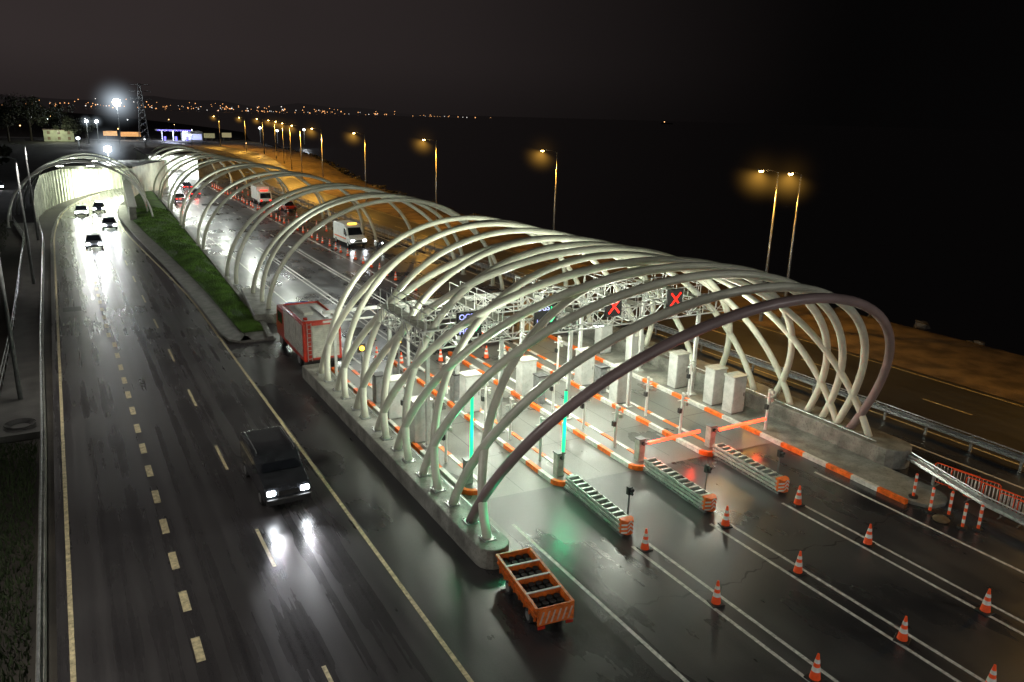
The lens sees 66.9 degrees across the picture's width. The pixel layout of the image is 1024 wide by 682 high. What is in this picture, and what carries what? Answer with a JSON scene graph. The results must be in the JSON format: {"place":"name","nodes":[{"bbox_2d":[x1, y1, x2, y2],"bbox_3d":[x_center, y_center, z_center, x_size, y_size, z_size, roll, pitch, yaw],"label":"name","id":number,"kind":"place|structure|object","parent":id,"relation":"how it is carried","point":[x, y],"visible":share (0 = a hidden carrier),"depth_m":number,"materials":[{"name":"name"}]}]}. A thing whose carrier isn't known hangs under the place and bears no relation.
{"place":"outdoors","nodes":[
{"label":"outdoors","id":0,"kind":"place"},
{"bbox_2d":[0,219,38,681],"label":"grass","id":1,"kind":"structure","parent":0,"point":[25,494],"depth_m":29.03,"materials":[{"name":"green plant"}]},
{"bbox_2d":[119,205,275,342],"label":"pavement","id":2,"kind":"structure","parent":0,"point":[223,324],"depth_m":69.03,"materials":[{"name":"grey concrete"}]},
{"bbox_2d":[133,191,263,332],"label":"grass bank","id":3,"kind":"structure","parent":0,"point":[153,199],"depth_m":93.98,"materials":[{"name":"green plant"}]},
{"bbox_2d":[0,94,462,117],"bbox_3d":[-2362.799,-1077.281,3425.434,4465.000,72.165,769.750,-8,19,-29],"label":"hill","id":4,"kind":"structure","parent":0,"point":[159,103],"depth_m":3751.88,"materials":[{"name":"black"}]},
{"bbox_2d":[50,188,477,681],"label":"carriageway road","id":5,"kind":"structure","parent":0,"point":[326,590],"depth_m":30.66,"materials":[{"name":"grey asphalt"}]},
{"bbox_2d":[15,156,145,214],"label":"canopy arch","id":6,"kind":"structure","parent":5,"relation":"on","point":[18,196],"depth_m":117.66,"materials":[{"name":"white metal"}]},
{"bbox_2d":[85,233,102,248],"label":"passenger car","id":7,"kind":"object","parent":5,"relation":"on","point":[93,240],"visible":1,"depth_m":89.25,"materials":[{"name":"silver metal"}]},
{"bbox_2d":[80,203,333,681],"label":"lane dash marking","id":8,"kind":"object","parent":5,"relation":"on","point":[195,641],"visible":0.92,"depth_m":30.95,"materials":[{"name":"beige paint"}]},
{"bbox_2d":[53,194,473,681],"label":"edge line marking","id":9,"kind":"object","parent":5,"relation":"on","point":[357,526],"visible":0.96,"depth_m":31.31,"materials":[{"name":"beige paint"}]},
{"bbox_2d":[239,426,310,506],"bbox_3d":[-10.460,5.437,34.023,2.300,2.017,5.090,-8,19,-29],"label":"car","id":10,"kind":"object","parent":5,"relation":"on","point":[274,469],"visible":1,"depth_m":32.93,"materials":[{"name":"black metal"}]},
{"bbox_2d":[0,107,1022,681],"bbox_3d":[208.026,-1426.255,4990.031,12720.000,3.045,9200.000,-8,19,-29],"label":"ground","id":11,"kind":"structure","parent":0,"point":[38,151],"depth_m":81.06,"materials":[{"name":"soil"}]},
{"bbox_2d":[0,261,22,399],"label":"street lamp","id":12,"kind":"object","parent":11,"relation":"on","point":[13,356],"visible":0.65,"depth_m":41.64,"materials":[{"name":"grey metal"}]},
{"bbox_2d":[0,97,24,141],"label":"dark tree","id":13,"kind":"object","parent":11,"relation":"on","point":[5,110],"visible":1,"depth_m":320.18,"materials":[{"name":"green plant"}]},
{"bbox_2d":[0,222,41,442],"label":"footpath","id":14,"kind":"structure","parent":11,"relation":"on","point":[26,340],"depth_m":49.63,"materials":[{"name":"concrete"}]},
{"bbox_2d":[0,216,24,395],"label":"path railing","id":15,"kind":"object","parent":14,"relation":"on","point":[19,275],"visible":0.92,"depth_m":60.19,"materials":[{"name":"grey metal"}]},
{"bbox_2d":[0,156,35,283],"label":"street lamp","id":16,"kind":"object","parent":14,"relation":"on","point":[28,247],"visible":0.91,"depth_m":68.42,"materials":[{"name":"grey metal"}]},
{"bbox_2d":[1,92,52,140],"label":"dark tree","id":17,"kind":"object","parent":11,"relation":"on","point":[26,109],"visible":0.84,"depth_m":332.40,"materials":[{"name":"green plant"}]},
{"bbox_2d":[35,218,46,681],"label":"parapet wall","id":18,"kind":"structure","parent":11,"relation":"on","point":[41,649],"depth_m":29.61,"materials":[{"name":"concrete"}]},
{"bbox_2d":[16,102,77,128],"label":"dark tree","id":19,"kind":"object","parent":11,"relation":"on","point":[56,120],"visible":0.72,"depth_m":345.64,"materials":[{"name":"green plant"}]},
{"bbox_2d":[42,128,74,141],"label":"roadside house","id":20,"kind":"structure","parent":11,"relation":"on","point":[57,135],"depth_m":336.22,"materials":[{"name":"paint"}]},
{"bbox_2d":[52,116,88,138],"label":"dark tree","id":21,"kind":"object","parent":11,"relation":"on","point":[70,124],"visible":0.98,"depth_m":336.16,"materials":[{"name":"green plant"}]},
{"bbox_2d":[6,161,153,227],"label":"canopy arch","id":22,"kind":"structure","parent":11,"relation":"on","point":[44,168],"depth_m":104.80,"materials":[{"name":"white metal"}]},
{"bbox_2d":[34,160,168,221],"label":"tunnel portal","id":23,"kind":"object","parent":11,"relation":"on","point":[61,184],"visible":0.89,"depth_m":139.30,"materials":[{"name":"concrete"}]},
{"bbox_2d":[121,176,136,219],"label":"wing wall","id":24,"kind":"structure","parent":11,"relation":"on","point":[129,200],"depth_m":117.09,"materials":[{"name":"concrete"}]},
{"bbox_2d":[134,148,199,177],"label":"tunnel portal","id":25,"kind":"object","parent":11,"relation":"on","point":[143,153],"visible":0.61,"depth_m":190.46,"materials":[{"name":"concrete"}]},
{"bbox_2d":[155,129,202,140],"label":"fuel station","id":26,"kind":"object","parent":11,"relation":"on","point":[186,135],"visible":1,"depth_m":380.26,"materials":[{"name":"white metal"}]},
{"bbox_2d":[0,0,1023,130],"label":"sky","id":27,"kind":"structure","parent":0,"point":[929,64],"materials":[{"name":"black"}]},
{"bbox_2d":[3,137,1023,471],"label":"coast road","id":28,"kind":"structure","parent":0,"point":[995,419],"depth_m":52.32,"materials":[{"name":"grey asphalt"}]},
{"bbox_2d":[227,151,1023,466],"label":"coast road marking","id":29,"kind":"object","parent":28,"relation":"on","point":[761,371],"visible":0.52,"depth_m":51.48,"materials":[{"name":"beige paint"}]},
{"bbox_2d":[274,189,1023,470],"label":"guard rail","id":30,"kind":"object","parent":28,"relation":"on","point":[927,424],"visible":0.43,"depth_m":44.38,"materials":[{"name":"metal"}]},
{"bbox_2d":[7,106,1023,355],"bbox_3d":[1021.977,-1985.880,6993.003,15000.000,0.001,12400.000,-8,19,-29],"label":"water","id":31,"kind":"structure","parent":0,"point":[905,226],"depth_m":208.68,"materials":[{"name":"black liquid"}]},
{"bbox_2d":[330,334,771,550],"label":"toll apron pavement","id":32,"kind":"structure","parent":0,"point":[523,476],"depth_m":41.16,"materials":[{"name":"concrete"}]},
{"bbox_2d":[331,365,477,494],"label":"toll island","id":33,"kind":"structure","parent":32,"relation":"on","point":[451,470],"depth_m":37.86,"materials":[{"name":"concrete"}]},
{"bbox_2d":[372,371,383,403],"bbox_3d":[-7.532,2.647,43.917,0.650,1.670,0.700,-8,19,-29],"label":"ticket machine","id":34,"kind":"object","parent":33,"relation":"on","point":[377,379],"visible":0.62,"depth_m":43.64,"materials":[{"name":"grey metal"}]},
{"bbox_2d":[382,374,403,418],"bbox_3d":[-6.327,3.033,41.744,1.050,2.225,0.850,-8,19,-29],"label":"equipment cabinet","id":35,"kind":"object","parent":33,"relation":"on","point":[395,410],"visible":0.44,"depth_m":41.47,"materials":[{"name":"white metal"}]},
{"bbox_2d":[409,396,433,442],"bbox_3d":[-4.588,3.926,38.841,1.050,2.225,0.850,-8,19,-29],"label":"equipment cabinet","id":36,"kind":"object","parent":33,"relation":"on","point":[417,429],"visible":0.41,"depth_m":38.51,"materials":[{"name":"white metal"}]},
{"bbox_2d":[322,293,523,375],"bbox_3d":[-5.326,-0.500,50.781,14.200,4.440,0.180,-8,19,-29],"label":"height frame","id":37,"kind":"object","parent":33,"relation":"on","point":[335,338],"visible":0.21,"depth_m":48.28,"materials":[{"name":"metal"}]},
{"bbox_2d":[462,397,473,483],"bbox_3d":[-1.885,4.293,34.081,0.420,4.300,0.590,-8,19,-29],"label":"boom barrier","id":38,"kind":"object","parent":33,"relation":"on","point":[465,461],"visible":0.52,"depth_m":33.84,"materials":[{"name":"teal metal"}]},
{"bbox_2d":[393,357,572,486],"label":"toll island","id":39,"kind":"structure","parent":32,"relation":"on","point":[543,468],"depth_m":39.16,"materials":[{"name":"concrete"}]},
{"bbox_2d":[450,371,460,401],"bbox_3d":[-3.175,2.609,44.466,0.650,1.670,0.700,-8,19,-29],"label":"ticket machine","id":40,"kind":"object","parent":39,"relation":"on","point":[454,387],"visible":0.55,"depth_m":44.20,"materials":[{"name":"grey metal"}]},
{"bbox_2d":[458,369,481,412],"bbox_3d":[-2.317,2.817,42.874,1.050,2.225,0.850,-8,19,-29],"label":"equipment cabinet","id":41,"kind":"object","parent":39,"relation":"on","point":[469,379],"visible":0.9,"depth_m":42.57,"materials":[{"name":"white metal"}]},
{"bbox_2d":[553,389,567,476],"bbox_3d":[2.224,4.128,35.045,0.420,4.300,0.590,-8,19,-29],"label":"boom barrier","id":42,"kind":"object","parent":39,"relation":"on","point":[558,465],"visible":1,"depth_m":35.30,"materials":[{"name":"teal metal"}]},
{"bbox_2d":[448,351,646,470],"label":"toll island","id":43,"kind":"structure","parent":32,"relation":"on","point":[621,453],"depth_m":40.94,"materials":[{"name":"concrete"}]},
{"bbox_2d":[516,355,537,395],"bbox_3d":[0.830,2.073,45.735,1.050,2.225,0.850,-8,19,-29],"label":"equipment cabinet","id":44,"kind":"object","parent":43,"relation":"on","point":[526,368],"visible":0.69,"depth_m":45.38,"materials":[{"name":"white metal"}]},
{"bbox_2d":[377,265,723,447],"bbox_3d":[2.780,0.182,43.954,19.560,6.974,6.111,-8,19,-29],"label":"lane gantry","id":45,"kind":"object","parent":43,"relation":"on","point":[404,317],"visible":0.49,"depth_m":41.68,"materials":[{"name":"grey metal"}]},
{"bbox_2d":[666,288,682,307],"bbox_3d":[8.997,-2.370,43.250,1.050,1.100,0.470,-8,19,-29],"label":"lane signal sign","id":46,"kind":"object","parent":45,"relation":"attached to","point":[674,296],"visible":0.66,"depth_m":43.00,"materials":[{"name":"grey metal"}]},
{"bbox_2d":[634,430,700,461],"bbox_3d":[7.647,5.031,38.087,3.760,1.160,0.590,-8,19,-29],"label":"boom barrier","id":47,"kind":"object","parent":43,"relation":"on","point":[639,450],"visible":0.99,"depth_m":37.28,"materials":[{"name":"orange metal"}]},
{"bbox_2d":[504,342,714,456],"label":"toll island","id":48,"kind":"structure","parent":32,"relation":"on","point":[667,428],"depth_m":42.91,"materials":[{"name":"concrete"}]},
{"bbox_2d":[574,347,594,385],"bbox_3d":[4.473,1.585,47.766,1.050,2.225,0.850,-8,19,-29],"label":"equipment cabinet","id":49,"kind":"object","parent":48,"relation":"on","point":[584,374],"visible":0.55,"depth_m":47.52,"materials":[{"name":"white metal"}]},
{"bbox_2d":[609,362,627,403],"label":"equipment cabinet","id":50,"kind":"object","parent":48,"relation":"on","point":[617,391],"visible":0.41,"depth_m":44.62,"materials":[{"name":"white metal"}]},
{"bbox_2d":[704,417,765,447],"bbox_3d":[11.526,4.607,39.918,3.760,1.160,0.590,-8,19,-29],"label":"boom barrier","id":51,"kind":"object","parent":48,"relation":"on","point":[711,430],"visible":0.96,"depth_m":39.11,"materials":[{"name":"orange metal"}]},
{"bbox_2d":[548,335,947,508],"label":"toll island","id":52,"kind":"structure","parent":32,"relation":"on","point":[882,479],"depth_m":39.76,"materials":[{"name":"concrete"}]},
{"bbox_2d":[594,319,613,353],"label":"equipment cabinet","id":53,"kind":"object","parent":52,"relation":"on","point":[602,333],"visible":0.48,"depth_m":54.02,"materials":[{"name":"white metal"}]},
{"bbox_2d":[667,349,690,388],"bbox_3d":[10.251,1.752,47.782,1.050,2.225,0.850,-8,19,-29],"label":"equipment cabinet","id":54,"kind":"object","parent":52,"relation":"on","point":[678,368],"visible":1,"depth_m":47.48,"materials":[{"name":"white metal"}]},
{"bbox_2d":[703,364,728,405],"bbox_3d":[11.798,2.564,45.100,1.050,2.225,0.850,-8,19,-29],"label":"equipment cabinet","id":55,"kind":"object","parent":52,"relation":"on","point":[714,382],"visible":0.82,"depth_m":44.79,"materials":[{"name":"white metal"}]},
{"bbox_2d":[722,371,748,414],"bbox_3d":[12.586,2.941,43.880,1.050,2.225,0.850,-8,19,-29],"label":"equipment cabinet","id":56,"kind":"object","parent":52,"relation":"on","point":[734,392],"visible":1,"depth_m":43.58,"materials":[{"name":"white metal"}]},
{"bbox_2d":[155,172,1023,681],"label":"plaza road","id":57,"kind":"structure","parent":0,"point":[475,612],"depth_m":29.92,"materials":[{"name":"grey asphalt"}]},
{"bbox_2d":[198,163,225,176],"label":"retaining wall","id":58,"kind":"structure","parent":57,"relation":"on","point":[205,170],"depth_m":184.10,"materials":[{"name":"concrete"}]},
{"bbox_2d":[152,190,273,338],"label":"road kerb","id":59,"kind":"structure","parent":57,"relation":"on","point":[267,330],"depth_m":76.50,"materials":[{"name":"concrete"}]},
{"bbox_2d":[170,158,286,210],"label":"canopy arch","id":60,"kind":"structure","parent":59,"relation":"on","point":[196,169],"depth_m":120.93,"materials":[{"name":"beige paint"}]},
{"bbox_2d":[167,157,294,208],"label":"canopy arch","id":61,"kind":"structure","parent":59,"relation":"on","point":[202,162],"depth_m":124.51,"materials":[{"name":"beige paint"}]},
{"bbox_2d":[181,165,324,227],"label":"canopy arch","id":62,"kind":"structure","parent":59,"relation":"on","point":[199,189],"depth_m":104.62,"materials":[{"name":"beige paint"}]},
{"bbox_2d":[179,163,332,224],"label":"canopy arch","id":63,"kind":"structure","parent":59,"relation":"on","point":[219,170],"depth_m":108.16,"materials":[{"name":"beige paint"}]},
{"bbox_2d":[201,173,363,249],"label":"canopy arch","id":64,"kind":"structure","parent":59,"relation":"on","point":[224,201],"depth_m":89.47,"materials":[{"name":"beige paint"}]},
{"bbox_2d":[196,171,377,245],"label":"canopy arch","id":65,"kind":"structure","parent":59,"relation":"on","point":[216,196],"depth_m":93.50,"materials":[{"name":"beige paint"}]},
{"bbox_2d":[224,183,416,276],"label":"canopy arch","id":66,"kind":"structure","parent":59,"relation":"on","point":[255,215],"depth_m":75.42,"materials":[{"name":"beige paint"}]},
{"bbox_2d":[233,185,459,284],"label":"canopy arch","id":67,"kind":"structure","parent":59,"relation":"on","point":[276,206],"depth_m":73.87,"materials":[{"name":"beige paint"}]},
{"bbox_2d":[241,287,276,323],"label":"arch plinth","id":68,"kind":"structure","parent":57,"relation":"on","point":[258,310],"depth_m":62.26,"materials":[{"name":"concrete"}]},
{"bbox_2d":[251,192,465,292],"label":"canopy arch","id":69,"kind":"structure","parent":68,"relation":"on","point":[284,230],"depth_m":66.56,"materials":[{"name":"beige paint"}]},
{"bbox_2d":[266,198,495,308],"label":"canopy arch","id":70,"kind":"structure","parent":68,"relation":"on","point":[302,239],"depth_m":62.44,"materials":[{"name":"beige paint"}]},
{"bbox_2d":[260,193,505,301],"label":"canopy arch","id":71,"kind":"structure","parent":68,"relation":"on","point":[287,234],"depth_m":65.75,"materials":[{"name":"beige paint"}]},
{"bbox_2d":[251,185,271,204],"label":"works truck","id":72,"kind":"object","parent":57,"relation":"on","point":[260,194],"visible":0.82,"depth_m":133.92,"materials":[{"name":"white metal"}]},
{"bbox_2d":[276,301,341,365],"bbox_3d":[-13.846,-0.769,52.465,2.530,3.460,7.642,-7,18,-28],"label":"box truck","id":73,"kind":"object","parent":57,"relation":"on","point":[302,329],"visible":0.76,"depth_m":49.94,"materials":[{"name":"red metal"}]},
{"bbox_2d":[333,220,366,246],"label":"white van","id":74,"kind":"object","parent":57,"relation":"on","point":[349,232],"visible":1,"depth_m":95.42,"materials":[{"name":"metal"}]},
{"bbox_2d":[302,363,508,569],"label":"arch platform","id":75,"kind":"structure","parent":57,"relation":"on","point":[475,548],"depth_m":33.63,"materials":[{"name":"concrete"}]},
{"bbox_2d":[316,219,567,375],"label":"canopy arch","id":76,"kind":"structure","parent":75,"relation":"on","point":[360,292],"depth_m":45.27,"materials":[{"name":"beige paint"}]},
{"bbox_2d":[323,215,591,382],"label":"canopy arch","id":77,"kind":"structure","parent":75,"relation":"on","point":[364,268],"depth_m":48.00,"materials":[{"name":"beige paint"}]},
{"bbox_2d":[340,221,639,399],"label":"canopy arch","id":78,"kind":"structure","parent":75,"relation":"on","point":[396,261],"depth_m":44.91,"materials":[{"name":"beige paint"}]},
{"bbox_2d":[332,235,655,391],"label":"canopy arch","id":79,"kind":"structure","parent":75,"relation":"on","point":[367,328],"depth_m":41.64,"materials":[{"name":"beige paint"}]},
{"bbox_2d":[359,227,692,419],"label":"canopy arch","id":80,"kind":"structure","parent":75,"relation":"on","point":[410,276],"depth_m":43.14,"materials":[{"name":"beige paint"}]},
{"bbox_2d":[350,245,732,410],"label":"canopy arch","id":81,"kind":"structure","parent":75,"relation":"on","point":[434,305],"depth_m":38.39,"materials":[{"name":"beige paint"}]},
{"bbox_2d":[380,235,756,440],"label":"canopy arch","id":82,"kind":"structure","parent":75,"relation":"on","point":[423,299],"depth_m":40.84,"materials":[{"name":"beige paint"}]},
{"bbox_2d":[371,256,794,431],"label":"canopy arch","id":83,"kind":"structure","parent":75,"relation":"on","point":[427,352],"depth_m":34.99,"materials":[{"name":"beige paint"}]},
{"bbox_2d":[402,241,792,462],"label":"canopy arch","id":84,"kind":"structure","parent":75,"relation":"on","point":[459,295],"depth_m":38.84,"materials":[{"name":"beige paint"}]},
{"bbox_2d":[390,262,830,451],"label":"canopy arch","id":85,"kind":"structure","parent":75,"relation":"on","point":[462,355],"depth_m":33.21,"materials":[{"name":"beige paint"}]},
{"bbox_2d":[415,270,846,477],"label":"canopy arch","id":86,"kind":"structure","parent":75,"relation":"on","point":[491,372],"depth_m":31.56,"materials":[{"name":"beige paint"}]},
{"bbox_2d":[430,251,837,492],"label":"canopy arch","id":87,"kind":"structure","parent":75,"relation":"on","point":[437,487],"depth_m":36.46,"materials":[{"name":"beige paint"}]},
{"bbox_2d":[444,282,868,507],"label":"canopy arch","id":88,"kind":"structure","parent":75,"relation":"on","point":[524,403],"depth_m":29.24,"materials":[{"name":"beige paint"}]},
{"bbox_2d":[477,264,872,542],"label":"canopy arch","id":89,"kind":"structure","parent":75,"relation":"on","point":[486,536],"depth_m":32.02,"materials":[{"name":"beige paint"}]},
{"bbox_2d":[462,293,894,525],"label":"canopy arch","id":90,"kind":"structure","parent":75,"relation":"on","point":[537,434],"depth_m":27.66,"materials":[{"name":"paint"}]},
{"bbox_2d":[251,177,590,306],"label":"fence","id":91,"kind":"object","parent":57,"relation":"on","point":[381,228],"visible":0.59,"depth_m":99.10,"materials":[{"name":"grey metal"}]},
{"bbox_2d":[63,306,920,621],"bbox_3d":[-12.820,3.859,42.792,62.619,0.001,14.805,11,19,29],"label":"asphalt seam marking","id":92,"kind":"object","parent":57,"relation":"on","point":[661,596],"visible":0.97,"depth_m":29.75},
{"bbox_2d":[495,547,574,629],"bbox_3d":[0.604,8.395,26.650,1.380,1.045,4.135,-5,18,-22],"label":"impact trailer","id":93,"kind":"object","parent":57,"relation":"on","point":[533,583],"visible":1,"depth_m":25.95,"materials":[{"name":"orange metal"}]},
{"bbox_2d":[162,177,1023,681],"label":"lane line marking","id":94,"kind":"object","parent":57,"relation":"on","point":[644,643],"visible":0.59,"depth_m":28.35,"materials":[{"name":"white paint"}]},
{"bbox_2d":[564,475,633,536],"bbox_3d":[3.619,6.825,32.752,0.590,0.775,4.826,-6,18,-26],"label":"crash cushion","id":95,"kind":"object","parent":57,"relation":"on","point":[591,498],"visible":1,"depth_m":32.34,"materials":[{"name":"grey metal"}]},
{"bbox_2d":[643,457,716,512],"bbox_3d":[7.442,6.345,34.774,0.590,0.775,4.826,-6,18,-26],"label":"crash cushion","id":96,"kind":"object","parent":57,"relation":"on","point":[672,480],"visible":1,"depth_m":34.39,"materials":[{"name":"grey metal"}]},
{"bbox_2d":[707,580,724,607],"bbox_3d":[7.051,8.641,26.647,0.460,0.900,0.460,-3,17,-17],"label":"traffic cone","id":97,"kind":"object","parent":57,"relation":"on","point":[715,601],"visible":1,"depth_m":26.58,"materials":[{"name":"orange plastic"}]},
{"bbox_2d":[557,312,911,469],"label":"arch platform","id":98,"kind":"structure","parent":57,"relation":"on","point":[886,450],"depth_m":41.28,"materials":[{"name":"concrete"}]},
{"bbox_2d":[712,443,789,493],"bbox_3d":[11.185,5.907,36.639,0.590,0.775,4.826,-6,18,-26],"label":"crash cushion","id":99,"kind":"object","parent":57,"relation":"on","point":[770,479],"visible":1,"depth_m":36.26,"materials":[{"name":"grey metal"}]},
{"bbox_2d":[803,653,825,681],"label":"traffic cone","id":100,"kind":"object","parent":57,"relation":"on","point":[813,674],"visible":1,"depth_m":23.09,"materials":[{"name":"orange plastic"}]},
{"bbox_2d":[893,616,910,645],"bbox_3d":[12.657,9.272,25.015,0.460,0.900,0.460,14,20,36],"label":"traffic cone","id":101,"kind":"object","parent":57,"relation":"on","point":[901,637],"visible":1,"depth_m":24.96,"materials":[{"name":"orange plastic"}]},
{"bbox_2d":[907,451,1023,525],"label":"guard rail","id":102,"kind":"object","parent":57,"relation":"on","point":[934,472],"visible":0.77,"depth_m":34.15,"materials":[{"name":"metal"}]},
{"bbox_2d":[974,588,995,616],"bbox_3d":[16.326,8.909,26.617,0.460,0.900,0.460,-6,18,-24],"label":"traffic cone","id":103,"kind":"object","parent":57,"relation":"on","point":[984,608],"visible":1,"depth_m":26.56,"materials":[{"name":"orange plastic"}]},
{"bbox_2d":[203,139,1023,403],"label":"sandy ground","id":104,"kind":"structure","parent":0,"point":[993,371],"depth_m":61.57,"materials":[{"name":"brown sand"}]},
{"bbox_2d":[264,143,984,345],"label":"shore rocks","id":105,"kind":"object","parent":104,"relation":"on","point":[922,325],"visible":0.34,"depth_m":167.29,"materials":[{"name":"stone"}]},
{"bbox_2d":[757,169,778,321],"bbox_3d":[19.386,-8.933,61.901,6.600,15.650,6.600,-8,19,-29],"label":"street lamp","id":106,"kind":"object","parent":104,"relation":"on","point":[767,262],"visible":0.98,"depth_m":62.86,"materials":[{"name":"metal"}]},
{"bbox_2d":[781,171,801,322],"bbox_3d":[20.887,-8.242,59.666,6.600,15.650,6.600,16,22,41],"label":"street lamp","id":107,"kind":"object","parent":104,"relation":"on","point":[791,250],"visible":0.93,"depth_m":61.03,"materials":[{"name":"metal"}]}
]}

